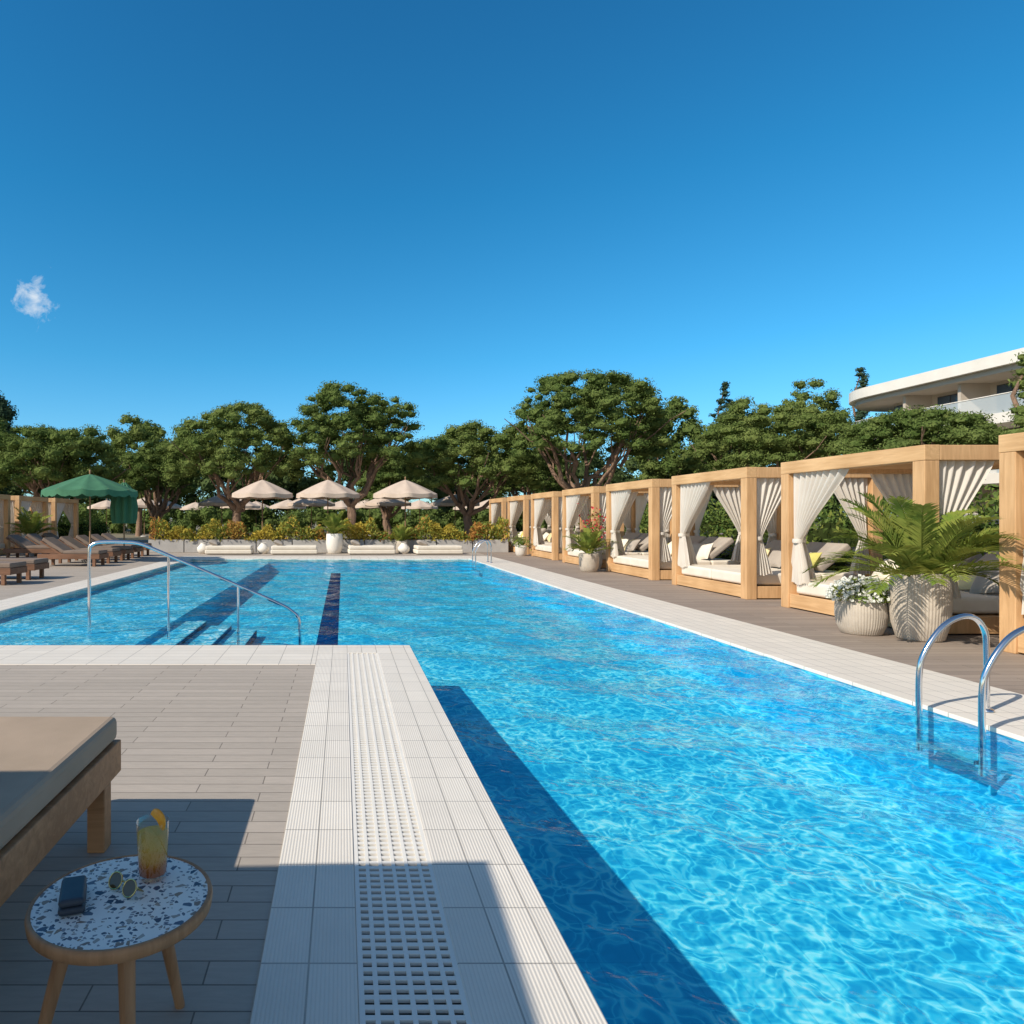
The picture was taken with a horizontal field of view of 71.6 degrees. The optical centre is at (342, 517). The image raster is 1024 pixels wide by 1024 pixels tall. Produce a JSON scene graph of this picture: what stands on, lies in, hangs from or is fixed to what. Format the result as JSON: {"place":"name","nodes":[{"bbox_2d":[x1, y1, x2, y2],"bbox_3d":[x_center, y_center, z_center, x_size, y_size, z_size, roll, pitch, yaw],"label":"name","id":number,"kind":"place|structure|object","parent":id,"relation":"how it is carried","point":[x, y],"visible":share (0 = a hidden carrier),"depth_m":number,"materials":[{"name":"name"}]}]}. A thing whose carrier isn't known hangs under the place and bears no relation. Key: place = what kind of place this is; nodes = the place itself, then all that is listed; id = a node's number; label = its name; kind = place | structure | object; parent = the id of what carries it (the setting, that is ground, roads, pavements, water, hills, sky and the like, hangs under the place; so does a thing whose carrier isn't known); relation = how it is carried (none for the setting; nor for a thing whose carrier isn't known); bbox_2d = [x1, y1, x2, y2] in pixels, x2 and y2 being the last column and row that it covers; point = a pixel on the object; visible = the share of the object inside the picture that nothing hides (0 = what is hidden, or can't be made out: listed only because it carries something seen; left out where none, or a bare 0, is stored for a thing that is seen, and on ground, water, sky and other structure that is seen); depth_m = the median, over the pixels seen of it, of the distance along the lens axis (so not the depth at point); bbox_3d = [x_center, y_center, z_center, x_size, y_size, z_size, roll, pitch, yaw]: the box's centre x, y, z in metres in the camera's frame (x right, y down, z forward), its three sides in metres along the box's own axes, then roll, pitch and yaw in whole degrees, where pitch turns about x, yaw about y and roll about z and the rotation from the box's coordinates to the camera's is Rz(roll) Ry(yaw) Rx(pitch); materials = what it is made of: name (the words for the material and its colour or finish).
{"place":"outdoors","nodes":[
{"label":"outdoors","id":0,"kind":"place"},
{"bbox_2d":[87,540,301,644],"bbox_3d":[-2.102,1.159,9.700,3.052,1.683,0.048,0,0,0],"label":"pool handrail","id":1,"kind":"object","parent":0,"point":[169,556],"visible":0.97,"depth_m":9.68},
{"bbox_2d":[0,553,486,1023],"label":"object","id":2,"kind":"structure","parent":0,"point":[209,756],"depth_m":3.65,"materials":[{"name":"beige stone"}]},
{"bbox_2d":[0,494,10,554],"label":"poolside cabana","id":3,"kind":"object","parent":2,"relation":"on","point":[5,515],"visible":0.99,"depth_m":27.76,"materials":[{"name":"brown wood"}]},
{"bbox_2d":[0,561,26,584],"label":"sun lounger","id":4,"kind":"object","parent":2,"relation":"on","point":[18,568],"visible":1,"depth_m":15.28,"materials":[{"name":"brown wood"}]},
{"bbox_2d":[0,558,48,579],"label":"sun lounger","id":5,"kind":"object","parent":2,"relation":"on","point":[39,564],"visible":0.62,"depth_m":16.50,"materials":[{"name":"brown wood"}]},
{"bbox_2d":[3,534,58,559],"bbox_3d":[-11.207,1.057,24.818,1.950,0.885,0.740,0,0,3],"label":"sun lounger","id":6,"kind":"object","parent":2,"relation":"on","point":[27,546],"visible":0.81,"depth_m":24.49,"materials":[{"name":"brown wood"}]},
{"bbox_2d":[6,507,64,554],"bbox_3d":[-12.459,0.520,27.698,2.407,1.961,2.243,0,0,-39],"label":"potted palm","id":7,"kind":"object","parent":2,"relation":"on","point":[32,525],"visible":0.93,"depth_m":27.34,"materials":[{"name":"plant"}]},
{"bbox_2d":[22,534,73,556],"bbox_3d":[-11.207,1.057,26.318,1.950,0.885,0.740,0,0,3],"label":"sun lounger","id":8,"kind":"object","parent":2,"relation":"on","point":[36,538],"visible":0.12,"depth_m":26.02,"materials":[{"name":"fabric"}]},
{"bbox_2d":[11,511,108,540],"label":"clipped hedge","id":9,"kind":"object","parent":2,"relation":"on","point":[99,527],"visible":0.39,"depth_m":44.23,"materials":[{"name":"green plant"}]},
{"bbox_2d":[0,717,120,906],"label":"sun lounger","id":10,"kind":"object","parent":2,"relation":"on","point":[58,775],"visible":1,"depth_m":2.70,"materials":[{"name":"brown wood"}]},
{"bbox_2d":[37,537,108,566],"bbox_3d":[-8.407,1.057,21.318,1.950,0.885,0.740,0,0,3],"label":"sun lounger","id":11,"kind":"object","parent":2,"relation":"on","point":[67,552],"visible":0.92,"depth_m":20.99,"materials":[{"name":"brown wood"}]},
{"bbox_2d":[55,536,120,563],"bbox_3d":[-8.457,1.057,22.718,1.950,0.885,0.740,0,0,3],"label":"sun lounger","id":12,"kind":"object","parent":2,"relation":"on","point":[115,553],"visible":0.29,"depth_m":22.42,"materials":[{"name":"brown wood"}]},
{"bbox_2d":[41,470,137,562],"bbox_3d":[-8.550,-0.070,23.100,3.131,3.140,3.131,0,0,-11],"label":"green beach umbrella","id":13,"kind":"object","parent":2,"relation":"on","point":[89,486],"visible":0.93,"depth_m":22.25,"materials":[{"name":"fabric"}]},
{"bbox_2d":[74,535,133,560],"bbox_3d":[-8.507,1.057,24.218,1.950,0.885,0.740,0,0,3],"label":"sun lounger","id":14,"kind":"object","parent":2,"relation":"on","point":[127,550],"visible":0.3,"depth_m":23.92,"materials":[{"name":"brown wood"}]},
{"bbox_2d":[91,534,143,557],"bbox_3d":[-8.557,1.057,25.619,1.950,0.885,0.740,0,0,3],"label":"sun lounger","id":15,"kind":"object","parent":2,"relation":"on","point":[136,548],"visible":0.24,"depth_m":25.39,"materials":[{"name":"brown wood"}]},
{"bbox_2d":[24,854,212,1023],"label":"round side table","id":16,"kind":"object","parent":2,"relation":"on","point":[164,913],"visible":0.91,"depth_m":1.81,"materials":[{"name":"stone"}]},
{"bbox_2d":[58,875,86,916],"bbox_3d":[-0.735,1.028,1.860,0.068,0.042,0.136,0,0,-18],"label":"smartphone","id":17,"kind":"object","parent":16,"relation":"on","point":[72,896],"visible":1,"depth_m":1.82,"materials":[{"name":"plastic"}]},
{"bbox_2d":[108,871,143,897],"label":"sunglasses","id":18,"kind":"object","parent":16,"relation":"on","point":[129,887],"visible":1,"depth_m":1.91,"materials":[{"name":"gold metal"}]},
{"bbox_2d":[136,808,168,882],"bbox_3d":[-0.555,0.946,1.995,0.094,0.202,0.094,0,0,0],"label":"iced drink glass","id":19,"kind":"object","parent":16,"relation":"on","point":[152,852],"visible":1,"depth_m":1.97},
{"bbox_2d":[110,480,137,559],"bbox_3d":[-7.750,0.075,24.200,0.991,2.850,0.943,0,0,0],"label":"closed green umbrella","id":20,"kind":"object","parent":2,"relation":"on","point":[123,510],"visible":0.79,"depth_m":23.91,"materials":[{"name":"fabric"}]},
{"bbox_2d":[101,533,152,555],"bbox_3d":[-8.607,1.057,27.018,1.950,0.885,0.740,0,0,3],"label":"sun lounger","id":21,"kind":"object","parent":2,"relation":"on","point":[108,536],"visible":0.14,"depth_m":26.80,"materials":[{"name":"brown wood"}]},
{"bbox_2d":[205,540,253,553],"bbox_3d":[-4.654,1.192,28.200,1.900,0.555,1.000,0,0,-1],"label":"floor daybed","id":22,"kind":"object","parent":2,"relation":"on","point":[215,547],"visible":1,"depth_m":27.72,"materials":[{"name":"beige fabric"}]},
{"bbox_2d":[257,543,268,553],"bbox_3d":[-3.313,1.270,28.500,0.500,0.460,0.500,0,0,0],"label":"round vase","id":23,"kind":"object","parent":2,"relation":"on","point":[262,548],"visible":1,"depth_m":28.34,"materials":[{"name":"ceramic"}]},
{"bbox_2d":[271,540,317,553],"bbox_3d":[-1.990,1.192,28.200,1.900,0.555,1.000,0,0,-2],"label":"floor daybed","id":24,"kind":"object","parent":2,"relation":"on","point":[279,547],"visible":1,"depth_m":27.72,"materials":[{"name":"beige fabric"}]},
{"bbox_2d":[314,511,355,553],"bbox_3d":[-0.318,0.581,28.624,1.834,1.839,1.915,0,0,0],"label":"potted palm","id":25,"kind":"object","parent":2,"relation":"on","point":[334,541],"visible":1,"depth_m":28.48,"materials":[{"name":"white paint"}]},
{"bbox_2d":[348,540,394,553],"bbox_3d":[1.171,1.192,28.200,1.900,0.555,1.000,0,0,-2],"label":"floor daybed","id":26,"kind":"object","parent":2,"relation":"on","point":[356,547],"visible":1,"depth_m":27.73,"materials":[{"name":"beige fabric"}]},
{"bbox_2d":[383,524,420,552],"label":"potted palm","id":27,"kind":"object","parent":2,"relation":"on","point":[402,534],"visible":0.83,"depth_m":28.95,"materials":[{"name":"plant"}]},
{"bbox_2d":[398,543,409,553],"bbox_3d":[2.544,1.270,28.500,0.500,0.460,0.500,0,0,0],"label":"round vase","id":28,"kind":"object","parent":2,"relation":"on","point":[403,548],"visible":1,"depth_m":28.34,"materials":[{"name":"ceramic"}]},
{"bbox_2d":[413,540,462,553],"bbox_3d":[3.922,1.192,28.200,1.900,0.555,1.000,0,0,-4],"label":"floor daybed","id":29,"kind":"object","parent":2,"relation":"on","point":[423,547],"visible":1,"depth_m":27.73,"materials":[{"name":"beige fabric"}]},
{"bbox_2d":[81,540,474,552],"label":"terrace","id":30,"kind":"structure","parent":0,"point":[144,541],"depth_m":29.53,"materials":[{"name":"grey"}]},
{"bbox_2d":[0,496,48,547],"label":"poolside cabana","id":31,"kind":"object","parent":30,"relation":"on","point":[38,504],"visible":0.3,"depth_m":29.35,"materials":[{"name":"brown wood"}]},
{"bbox_2d":[10,498,78,537],"bbox_3d":[-14.850,0.285,33.725,2.508,2.430,2.858,0,0,0],"label":"poolside cabana","id":32,"kind":"object","parent":30,"relation":"on","point":[57,507],"visible":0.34,"depth_m":33.72,"materials":[{"name":"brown wood"}]},
{"bbox_2d":[232,476,292,526],"bbox_3d":[-3.767,-0.220,32.000,2.799,3.440,2.799,0,0,38],"label":"beach umbrella","id":33,"kind":"object","parent":30,"relation":"on","point":[262,489],"visible":0.95,"depth_m":31.17,"materials":[{"name":"beige fabric"}]},
{"bbox_2d":[148,539,507,551],"bbox_3d":[-0.620,1.215,30.050,15.560,0.570,1.100,0,0,0],"label":"stone planter","id":34,"kind":"object","parent":30,"relation":"on","point":[173,545],"visible":0.48,"depth_m":29.50,"materials":[{"name":"stone"}]},
{"bbox_2d":[148,514,509,541],"bbox_3d":[-0.608,0.455,30.050,15.751,1.291,1.498,0,0,0],"label":"flowering hedge","id":35,"kind":"object","parent":34,"relation":"in","point":[361,530],"visible":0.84,"depth_m":29.63,"materials":[{"name":"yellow plant"}]},
{"bbox_2d":[296,477,359,533],"bbox_3d":[-0.700,-0.220,32.000,2.799,3.440,2.799,0,0,-14],"label":"beach umbrella","id":36,"kind":"object","parent":30,"relation":"on","point":[327,489],"visible":0.91,"depth_m":31.15,"materials":[{"name":"beige fabric"}]},
{"bbox_2d":[373,477,437,525],"bbox_3d":[2.933,-0.220,32.000,2.799,3.440,2.799,0,0,21],"label":"beach umbrella","id":37,"kind":"object","parent":30,"relation":"on","point":[405,489],"visible":0.95,"depth_m":31.16,"materials":[{"name":"beige fabric"}]},
{"bbox_2d":[61,518,819,539],"bbox_3d":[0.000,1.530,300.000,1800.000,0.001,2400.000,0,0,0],"label":"ground","id":38,"kind":"structure","parent":0,"point":[128,536],"depth_m":58.79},
{"bbox_2d":[0,390,19,494],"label":"broadleaf tree","id":39,"kind":"object","parent":38,"relation":"on","point":[7,412],"visible":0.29,"depth_m":45.84,"materials":[{"name":"plant"}]},
{"bbox_2d":[0,417,23,478],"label":"stone pine tree","id":40,"kind":"object","parent":38,"relation":"on","point":[2,424],"visible":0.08,"depth_m":39.54,"materials":[{"name":"green plant"}]},
{"bbox_2d":[0,423,130,527],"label":"stone pine tree","id":41,"kind":"object","parent":38,"relation":"on","point":[52,456],"visible":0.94,"depth_m":36.05,"materials":[{"name":"green plant"}]},
{"bbox_2d":[87,499,110,523],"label":"beach umbrella","id":42,"kind":"object","parent":38,"relation":"on","point":[106,503],"visible":0.66,"depth_m":60.95,"materials":[{"name":"beige fabric"}]},
{"bbox_2d":[102,412,170,535],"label":"broadleaf tree","id":43,"kind":"object","parent":38,"relation":"on","point":[137,432],"visible":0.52,"depth_m":55.06,"materials":[{"name":"plant"}]},
{"bbox_2d":[137,497,159,536],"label":"beach umbrella","id":44,"kind":"object","parent":38,"relation":"on","point":[141,503],"visible":0.42,"depth_m":53.30,"materials":[{"name":"beige fabric"}]},
{"bbox_2d":[118,439,202,538],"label":"stone pine tree","id":45,"kind":"object","parent":38,"relation":"on","point":[144,462],"visible":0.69,"depth_m":42.95,"materials":[{"name":"green plant"}]},
{"bbox_2d":[180,501,208,511],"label":"beach umbrella","id":46,"kind":"object","parent":38,"relation":"on","point":[191,505],"visible":0.69,"depth_m":68.97,"materials":[{"name":"beige fabric"}]},
{"bbox_2d":[198,492,245,538],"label":"beach umbrella","id":47,"kind":"object","parent":38,"relation":"on","point":[215,501],"visible":0.52,"depth_m":44.87,"materials":[{"name":"beige fabric"}]},
{"bbox_2d":[158,400,308,538],"bbox_3d":[-6.305,-2.608,40.166,8.726,8.473,9.448,0,0,0],"label":"stone pine tree","id":48,"kind":"object","parent":38,"relation":"on","point":[207,450],"visible":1,"depth_m":37.97,"materials":[{"name":"green plant"}]},
{"bbox_2d":[269,500,305,508],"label":"beach umbrella","id":49,"kind":"object","parent":38,"relation":"on","point":[281,505],"visible":0.62,"depth_m":58.98,"materials":[{"name":"beige fabric"}]},
{"bbox_2d":[287,498,334,538],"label":"beach umbrella","id":50,"kind":"object","parent":38,"relation":"on","point":[310,502],"visible":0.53,"depth_m":45.97,"materials":[{"name":"beige fabric"}]},
{"bbox_2d":[324,500,358,524],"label":"beach umbrella","id":51,"kind":"object","parent":38,"relation":"on","point":[341,505],"visible":0.48,"depth_m":62.97,"materials":[{"name":"beige fabric"}]},
{"bbox_2d":[283,380,430,534],"bbox_3d":[0.810,-2.995,39.018,8.401,9.542,7.725,0,0,0],"label":"stone pine tree","id":52,"kind":"object","parent":38,"relation":"on","point":[360,419],"visible":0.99,"depth_m":37.53,"materials":[{"name":"green plant"}]},
{"bbox_2d":[355,499,386,535],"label":"beach umbrella","id":53,"kind":"object","parent":38,"relation":"on","point":[360,504],"visible":0.27,"depth_m":54.94,"materials":[{"name":"beige fabric"}]},
{"bbox_2d":[364,498,410,531],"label":"beach umbrella","id":54,"kind":"object","parent":38,"relation":"on","point":[387,503],"visible":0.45,"depth_m":44.95,"materials":[{"name":"beige fabric"}]},
{"bbox_2d":[59,503,716,533],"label":"understorey shrubs","id":55,"kind":"object","parent":38,"relation":"on","point":[248,519],"visible":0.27,"depth_m":66.08,"materials":[{"name":"green plant"}]},
{"bbox_2d":[353,459,423,533],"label":"stone pine tree","id":56,"kind":"object","parent":38,"relation":"on","point":[384,479],"visible":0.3,"depth_m":48.83,"materials":[{"name":"green plant"}]},
{"bbox_2d":[401,499,437,521],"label":"beach umbrella","id":57,"kind":"object","parent":38,"relation":"on","point":[419,504],"visible":0.84,"depth_m":60.96,"materials":[{"name":"beige fabric"}]},
{"bbox_2d":[1,440,892,530],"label":"distant trees","id":58,"kind":"object","parent":38,"relation":"on","point":[205,485],"visible":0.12,"depth_m":74.76,"materials":[{"name":"green plant"}]},
{"bbox_2d":[430,492,479,527],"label":"beach umbrella","id":59,"kind":"object","parent":38,"relation":"on","point":[445,501],"visible":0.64,"depth_m":45.31,"materials":[{"name":"beige fabric"}]},
{"bbox_2d":[401,419,546,534],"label":"stone pine tree","id":60,"kind":"object","parent":38,"relation":"on","point":[446,461],"visible":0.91,"depth_m":40.28,"materials":[{"name":"green plant"}]},
{"bbox_2d":[490,435,574,496],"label":"stone pine tree","id":61,"kind":"object","parent":38,"relation":"on","point":[551,486],"visible":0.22,"depth_m":47.56,"materials":[{"name":"green plant"}]},
{"bbox_2d":[502,369,685,489],"bbox_3d":[13.440,-3.253,37.890,9.079,9.901,9.503,0,0,0],"label":"stone pine tree","id":62,"kind":"object","parent":38,"relation":"on","point":[598,393],"visible":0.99,"depth_m":35.89,"materials":[{"name":"green plant"}]},
{"bbox_2d":[629,395,705,479],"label":"broadleaf tree","id":63,"kind":"object","parent":38,"relation":"on","point":[671,465],"visible":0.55,"depth_m":44.73,"materials":[{"name":"plant"}]},
{"bbox_2d":[702,381,736,520],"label":"cedar tree","id":64,"kind":"object","parent":38,"relation":"on","point":[724,393],"visible":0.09,"depth_m":57.97,"materials":[{"name":"plant"}]},
{"bbox_2d":[681,397,857,472],"bbox_3d":[25.112,-2.718,40.256,10.307,8.844,9.926,0,0,0],"label":"stone pine tree","id":65,"kind":"object","parent":38,"relation":"on","point":[750,436],"visible":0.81,"depth_m":37.73,"materials":[{"name":"green plant"}]},
{"bbox_2d":[779,377,852,458],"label":"broadleaf tree","id":66,"kind":"object","parent":38,"relation":"on","point":[820,400],"visible":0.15,"depth_m":61.54,"materials":[{"name":"plant"}]},
{"bbox_2d":[850,367,869,421],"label":"cypress tree","id":67,"kind":"object","parent":38,"relation":"on","point":[860,414],"visible":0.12,"depth_m":55.79,"materials":[{"name":"plant"}]},
{"bbox_2d":[828,404,1009,455],"bbox_3d":[27.922,-1.835,32.896,7.340,7.059,7.660,0,0,0],"label":"stone pine tree","id":68,"kind":"object","parent":38,"relation":"on","point":[900,428],"visible":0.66,"depth_m":31.59,"materials":[{"name":"green plant"}]},
{"bbox_2d":[1002,351,1023,433],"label":"cypress tree","id":69,"kind":"object","parent":38,"relation":"on","point":[1017,411],"visible":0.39,"depth_m":24.03,"materials":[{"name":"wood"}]},
{"bbox_2d":[0,561,1023,1023],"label":"pool basin","id":70,"kind":"object","parent":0,"point":[784,915],"visible":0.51,"depth_m":5.52,"materials":[{"name":"tile"}]},
{"bbox_2d":[145,621,256,644],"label":"pool steps","id":71,"kind":"structure","parent":70,"relation":"on","point":[197,636],"depth_m":10.41,"materials":[{"name":"tile"}]},
{"bbox_2d":[316,573,339,644],"bbox_3d":[-0.250,1.994,16.850,1.000,0.004,15.500,0,0,0],"label":"lane marking","id":72,"kind":"object","parent":70,"relation":"on","point":[327,639],"visible":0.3,"depth_m":13.52,"materials":[{"name":"blue tile"}]},
{"bbox_2d":[0,556,1023,1023],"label":"pool coping","id":73,"kind":"object","parent":70,"relation":"on","point":[516,960],"visible":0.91,"depth_m":3.51,"materials":[{"name":"tile"}]},
{"bbox_2d":[347,653,472,1023],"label":"overflow grate","id":74,"kind":"object","parent":73,"relation":"on","point":[408,971],"visible":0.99,"depth_m":2.76,"materials":[{"name":"white plastic"}]},
{"bbox_2d":[472,540,492,571],"bbox_3d":[4.664,1.266,22.860,0.608,1.055,0.616,0,0,0],"label":"pool ladder","id":75,"kind":"object","parent":73,"relation":"attached to","point":[487,552],"visible":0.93,"depth_m":22.94,"materials":[{"name":"metal"}]},
{"bbox_2d":[915,613,1023,776],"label":"pool ladder","id":76,"kind":"object","parent":73,"relation":"attached to","point":[980,760],"visible":1,"depth_m":5.08,"materials":[{"name":"metal"}]},
{"bbox_2d":[0,559,1023,1004],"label":"pool water","id":77,"kind":"structure","parent":0,"point":[628,953],"depth_m":10.11,"materials":[{"name":"liquid"}]},
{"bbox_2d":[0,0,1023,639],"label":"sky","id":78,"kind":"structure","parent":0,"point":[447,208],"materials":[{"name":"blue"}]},
{"bbox_2d":[476,551,1023,694],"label":"timber deck","id":79,"kind":"structure","parent":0,"point":[958,655],"depth_m":9.33,"materials":[{"name":"brown wood"}]},
{"bbox_2d":[508,533,530,555],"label":"potted flowers","id":80,"kind":"object","parent":79,"relation":"on","point":[520,548],"visible":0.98,"depth_m":26.66,"materials":[{"name":"white plant"}]},
{"bbox_2d":[489,498,551,539],"bbox_3d":[8.650,0.285,33.085,2.508,2.430,2.858,0,0,0],"label":"poolside cabana","id":81,"kind":"object","parent":79,"relation":"on","point":[497,507],"visible":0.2,"depth_m":32.84,"materials":[{"name":"brown wood"}]},
{"bbox_2d":[507,495,584,554],"bbox_3d":[8.650,0.285,29.255,2.508,2.430,2.858,0,0,0],"label":"poolside cabana","id":82,"kind":"object","parent":79,"relation":"on","point":[517,506],"visible":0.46,"depth_m":29.47,"materials":[{"name":"brown wood"}]},
{"bbox_2d":[531,491,623,559],"bbox_3d":[8.650,0.285,25.425,2.508,2.430,2.858,0,0,0],"label":"poolside cabana","id":83,"kind":"object","parent":79,"relation":"on","point":[542,503],"visible":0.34,"depth_m":25.76,"materials":[{"name":"brown wood"}]},
{"bbox_2d":[577,502,605,568],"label":"potted flowers","id":84,"kind":"object","parent":79,"relation":"on","point":[594,527],"visible":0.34,"depth_m":19.90,"materials":[{"name":"green plant"}]},
{"bbox_2d":[563,527,622,571],"bbox_3d":[6.882,0.885,19.049,1.754,1.230,1.397,0,0,0],"label":"potted palm","id":85,"kind":"object","parent":79,"relation":"on","point":[587,542],"visible":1,"depth_m":18.82,"materials":[{"name":"plant"}]},
{"bbox_2d":[562,486,671,567],"bbox_3d":[8.650,0.285,21.595,2.508,2.430,2.858,0,0,0],"label":"poolside cabana","id":86,"kind":"object","parent":79,"relation":"on","point":[634,540],"visible":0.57,"depth_m":22.09,"materials":[{"name":"brown wood"}]},
{"bbox_2d":[606,479,740,579],"bbox_3d":[8.650,0.285,17.765,2.508,2.430,2.858,0,0,0],"label":"poolside cabana","id":87,"kind":"object","parent":79,"relation":"on","point":[655,563],"visible":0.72,"depth_m":16.65,"materials":[{"name":"brown wood"}]},
{"bbox_2d":[672,467,882,599],"bbox_3d":[8.650,0.285,13.935,2.508,2.430,2.858,0,0,0],"label":"poolside cabana","id":88,"kind":"object","parent":79,"relation":"on","point":[755,574],"visible":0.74,"depth_m":12.73,"materials":[{"name":"brown wood"}]},
{"bbox_2d":[574,528,998,575],"bbox_3d":[11.199,0.931,18.490,1.354,1.138,31.094,0,0,0],"label":"lavender bed","id":89,"kind":"object","parent":79,"relation":"on","point":[726,553],"visible":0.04,"depth_m":15.36,"materials":[{"name":"green plant"}]},
{"bbox_2d":[574,484,998,558],"bbox_3d":[13.203,0.271,21.495,1.785,2.459,37.126,0,0,0],"label":"clipped hedge","id":90,"kind":"object","parent":79,"relation":"on","point":[825,532],"visible":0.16,"depth_m":17.82,"materials":[{"name":"green plant"}]},
{"bbox_2d":[825,574,890,635],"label":"potted flowers","id":91,"kind":"object","parent":79,"relation":"on","point":[857,612],"visible":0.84,"depth_m":8.66,"materials":[{"name":"ceramic"}]},
{"bbox_2d":[781,445,998,633],"bbox_3d":[8.650,0.285,10.105,2.508,2.430,2.858,0,0,0],"label":"poolside cabana","id":92,"kind":"object","parent":79,"relation":"on","point":[946,478],"visible":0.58,"depth_m":9.96,"materials":[{"name":"brown wood"}]},
{"bbox_2d":[802,492,1023,642],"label":"potted palm","id":93,"kind":"object","parent":79,"relation":"on","point":[921,577],"visible":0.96,"depth_m":8.18,"materials":[{"name":"plant"}]},
{"bbox_2d":[999,432,1023,653],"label":"poolside cabana","id":94,"kind":"object","parent":79,"relation":"on","point":[1011,523],"visible":0.84,"depth_m":7.55,"materials":[{"name":"brown wood"}]},
{"bbox_2d":[849,348,1023,489],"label":"floor slabs","id":95,"kind":"structure","parent":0,"point":[885,396],"depth_m":40.10,"materials":[{"name":"white paint"}]},
{"bbox_2d":[851,391,1023,523],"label":"balcony glass","id":96,"kind":"object","parent":95,"relation":"on","point":[995,404],"visible":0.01,"depth_m":37.13,"materials":[{"name":"white"}]},
{"bbox_2d":[856,391,1011,514],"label":"handrails","id":97,"kind":"object","parent":96,"relation":"attached to","point":[958,402],"visible":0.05,"depth_m":38.19,"materials":[{"name":"metal"}]},
{"bbox_2d":[896,378,1018,513],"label":"walls","id":98,"kind":"structure","parent":95,"relation":"on","point":[967,391],"depth_m":39.65,"materials":[{"name":"beige paint"}]},
{"bbox_2d":[895,383,1018,512],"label":"windows","id":99,"kind":"structure","parent":98,"relation":"attached to","point":[1001,388],"depth_m":41.87,"materials":[{"name":"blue glass"}]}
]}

